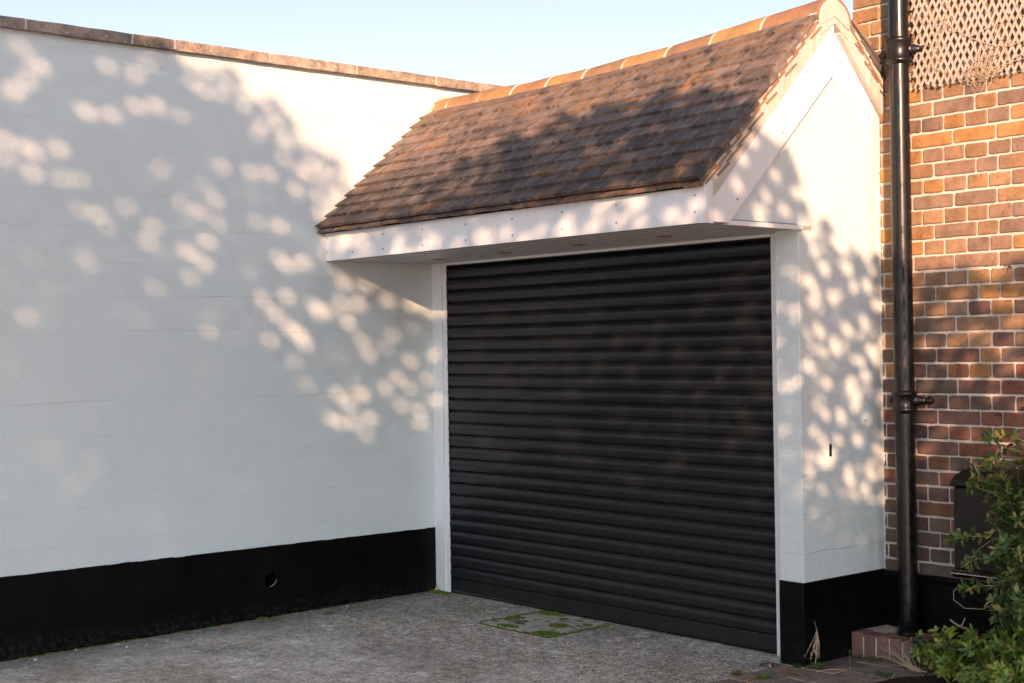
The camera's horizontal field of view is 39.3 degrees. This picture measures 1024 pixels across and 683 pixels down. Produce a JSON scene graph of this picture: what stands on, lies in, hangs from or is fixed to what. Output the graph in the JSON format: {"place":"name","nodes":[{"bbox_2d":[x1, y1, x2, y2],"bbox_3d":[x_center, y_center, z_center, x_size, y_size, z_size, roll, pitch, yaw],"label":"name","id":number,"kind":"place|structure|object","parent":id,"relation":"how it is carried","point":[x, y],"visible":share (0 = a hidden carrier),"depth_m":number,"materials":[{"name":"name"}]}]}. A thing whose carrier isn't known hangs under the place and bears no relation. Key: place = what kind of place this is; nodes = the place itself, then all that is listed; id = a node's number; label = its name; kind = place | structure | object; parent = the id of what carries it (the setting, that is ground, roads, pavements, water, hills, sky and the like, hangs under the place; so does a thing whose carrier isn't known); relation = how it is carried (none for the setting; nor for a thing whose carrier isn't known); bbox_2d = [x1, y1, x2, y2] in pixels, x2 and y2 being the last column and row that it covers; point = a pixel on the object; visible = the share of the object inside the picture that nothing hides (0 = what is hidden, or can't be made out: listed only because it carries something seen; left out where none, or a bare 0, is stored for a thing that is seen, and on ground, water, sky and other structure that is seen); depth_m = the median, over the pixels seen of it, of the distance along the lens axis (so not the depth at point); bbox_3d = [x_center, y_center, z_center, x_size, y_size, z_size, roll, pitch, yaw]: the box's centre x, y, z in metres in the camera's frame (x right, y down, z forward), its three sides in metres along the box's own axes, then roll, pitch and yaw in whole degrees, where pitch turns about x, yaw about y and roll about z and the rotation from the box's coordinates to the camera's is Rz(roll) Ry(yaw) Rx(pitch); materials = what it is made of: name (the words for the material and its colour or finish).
{"place":"outdoors","nodes":[
{"label":"outdoors","id":0,"kind":"place"},
{"bbox_2d":[0,0,853,85],"label":"sky","id":1,"kind":"structure","parent":0,"point":[496,42],"materials":[{"name":"blue"}]},
{"bbox_2d":[0,591,942,682],"bbox_3d":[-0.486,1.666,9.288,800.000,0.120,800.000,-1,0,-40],"label":"ground","id":2,"kind":"structure","parent":0,"point":[425,637],"depth_m":7.40,"materials":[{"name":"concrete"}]},
{"bbox_2d":[0,15,504,661],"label":"boundary wall","id":3,"kind":"structure","parent":2,"relation":"on","point":[216,387],"depth_m":8.19,"materials":[{"name":"white painted render"},{"name":"black paint"}]},
{"bbox_2d":[256,617,275,621],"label":"leaf clump","id":4,"kind":"object","parent":2,"relation":"on","point":[266,618],"visible":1,"depth_m":8.33,"materials":[{"name":"green plant"}]},
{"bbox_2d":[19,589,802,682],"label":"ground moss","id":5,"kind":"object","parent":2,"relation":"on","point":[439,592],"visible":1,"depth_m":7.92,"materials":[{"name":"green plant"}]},
{"bbox_2d":[478,613,614,637],"bbox_3d":[0.194,1.612,8.084,0.512,0.054,0.584,-1,0,-40],"label":"drain cover","id":6,"kind":"object","parent":2,"relation":"on","point":[528,623],"visible":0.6,"depth_m":8.08,"materials":[{"name":"concrete"}]},
{"bbox_2d":[480,610,610,637],"bbox_3d":[0.192,1.586,8.081,0.542,0.018,0.653,-1,0,-40],"label":"cover moss","id":7,"kind":"object","parent":6,"relation":"on","point":[542,633],"visible":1,"depth_m":7.99,"materials":[{"name":"green plant"}]},
{"bbox_2d":[315,0,886,666],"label":"garage","id":8,"kind":"structure","parent":2,"relation":"on","point":[657,350],"depth_m":7.50,"materials":[{"name":"white paint"}]},
{"bbox_2d":[730,669,745,675],"bbox_3d":[1.054,1.560,6.757,0.090,0.020,0.117,-1,0,-8],"label":"weed","id":9,"kind":"object","parent":2,"relation":"on","point":[737,672],"visible":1,"depth_m":6.76,"materials":[{"name":"green plant"}]},
{"bbox_2d":[759,662,780,666],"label":"weed","id":10,"kind":"object","parent":2,"relation":"on","point":[773,663],"visible":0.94,"depth_m":6.95,"materials":[{"name":"green plant"}]},
{"bbox_2d":[853,0,1023,654],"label":"brick house","id":11,"kind":"structure","parent":2,"relation":"on","point":[967,171],"depth_m":7.01,"materials":[{"name":"brown brick"}]},
{"bbox_2d":[884,0,933,637],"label":"drainpipe","id":12,"kind":"object","parent":11,"relation":"attached to","point":[904,399],"visible":0.97,"depth_m":7.10,"materials":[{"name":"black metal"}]},
{"bbox_2d":[910,0,1023,89],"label":"trellis","id":13,"kind":"object","parent":11,"relation":"attached to","point":[955,21],"visible":1,"depth_m":6.92,"materials":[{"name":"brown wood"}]},
{"bbox_2d":[913,0,1023,92],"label":"dry vine","id":14,"kind":"object","parent":13,"relation":"attached to","point":[977,72],"visible":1,"depth_m":6.84,"materials":[{"name":"brown plant"}]},
{"bbox_2d":[950,467,1023,581],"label":"meter box","id":15,"kind":"object","parent":11,"relation":"attached to","point":[970,511],"visible":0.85,"depth_m":6.73,"materials":[{"name":"black plastic"}]},
{"bbox_2d":[955,488,1020,573],"bbox_3d":[2.251,0.882,6.627,0.020,0.380,0.462,-1,0,-40],"label":"door","id":16,"kind":"structure","parent":15,"relation":"in","point":[970,511],"depth_m":6.72,"materials":[{"name":"black plastic"}]},
{"bbox_2d":[715,656,937,682],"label":"paving","id":17,"kind":"structure","parent":0,"point":[858,670],"depth_m":6.72,"materials":[{"name":"brick"}]},
{"bbox_2d":[753,673,770,680],"bbox_3d":[1.158,1.552,6.651,0.106,0.021,0.100,-1,0,-40],"label":"weed","id":18,"kind":"object","parent":17,"relation":"on","point":[762,676],"visible":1,"depth_m":6.65,"materials":[{"name":"green plant"}]},
{"bbox_2d":[806,621,819,663],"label":"dry grass","id":19,"kind":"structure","parent":17,"relation":"on","point":[817,641],"depth_m":6.91,"materials":[{"name":"beige plant"}]},
{"bbox_2d":[805,662,829,668],"bbox_3d":[1.448,1.540,6.822,0.129,0.029,0.148,-1,0,-4],"label":"weed","id":20,"kind":"object","parent":17,"relation":"on","point":[819,665],"visible":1,"depth_m":6.84,"materials":[{"name":"green plant"}]},
{"bbox_2d":[858,656,892,661],"bbox_3d":[1.760,1.534,6.965,0.163,0.035,0.118,-1,0,-6],"label":"weed","id":21,"kind":"object","parent":17,"relation":"on","point":[876,659],"visible":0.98,"depth_m":6.96,"materials":[{"name":"green plant"}]},
{"bbox_2d":[869,670,898,678],"bbox_3d":[1.737,1.547,6.649,0.158,0.026,0.156,-1,0,36],"label":"weed","id":22,"kind":"object","parent":17,"relation":"on","point":[885,675],"visible":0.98,"depth_m":6.66,"materials":[{"name":"green plant"}]},
{"bbox_2d":[852,625,946,667],"bbox_3d":[1.914,1.525,7.074,0.297,0.187,0.376,-1,0,-40],"label":"gully surround","id":23,"kind":"object","parent":17,"relation":"on","point":[868,640],"visible":0.42,"depth_m":7.01,"materials":[{"name":"brick"}]},
{"bbox_2d":[875,645,926,672],"bbox_3d":[1.874,1.488,6.814,0.153,0.102,0.312,-1,0,-31],"label":"dry twig bundle","id":24,"kind":"object","parent":17,"relation":"on","point":[911,667],"visible":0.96,"depth_m":6.77,"materials":[{"name":"beige plant"}]},
{"bbox_2d":[873,661,973,682],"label":"soil bed","id":25,"kind":"object","parent":17,"relation":"on","point":[929,679],"visible":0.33,"depth_m":6.50,"materials":[{"name":"brown soil"}]},
{"bbox_2d":[909,629,947,670],"bbox_3d":[1.972,1.462,6.743,0.214,0.195,0.185,-1,0,10],"label":"seedling","id":26,"kind":"object","parent":25,"relation":"on","point":[914,650],"visible":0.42,"depth_m":6.74,"materials":[{"name":"green plant"}]},
{"bbox_2d":[918,621,1023,682],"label":"shrub","id":27,"kind":"object","parent":25,"relation":"on","point":[990,664],"visible":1,"depth_m":6.31,"materials":[{"name":"green plant"}]},
{"bbox_2d":[982,441,1023,659],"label":"climbing shrub","id":28,"kind":"object","parent":25,"relation":"on","point":[1008,548],"visible":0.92,"depth_m":6.38,"materials":[{"name":"green plant"}]},
{"bbox_2d":[943,427,1023,608],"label":"shrub branch","id":29,"kind":"object","parent":28,"relation":"attached to","point":[974,485],"visible":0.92,"depth_m":6.57,"materials":[{"name":"green plant"}]},
{"bbox_2d":[950,618,966,629],"bbox_3d":[2.090,1.331,6.632,0.140,0.110,0.025,-1,0,-15],"label":"twig","id":30,"kind":"object","parent":29,"relation":"attached to","point":[961,626],"visible":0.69,"depth_m":6.63,"materials":[{"name":"brown wood"}]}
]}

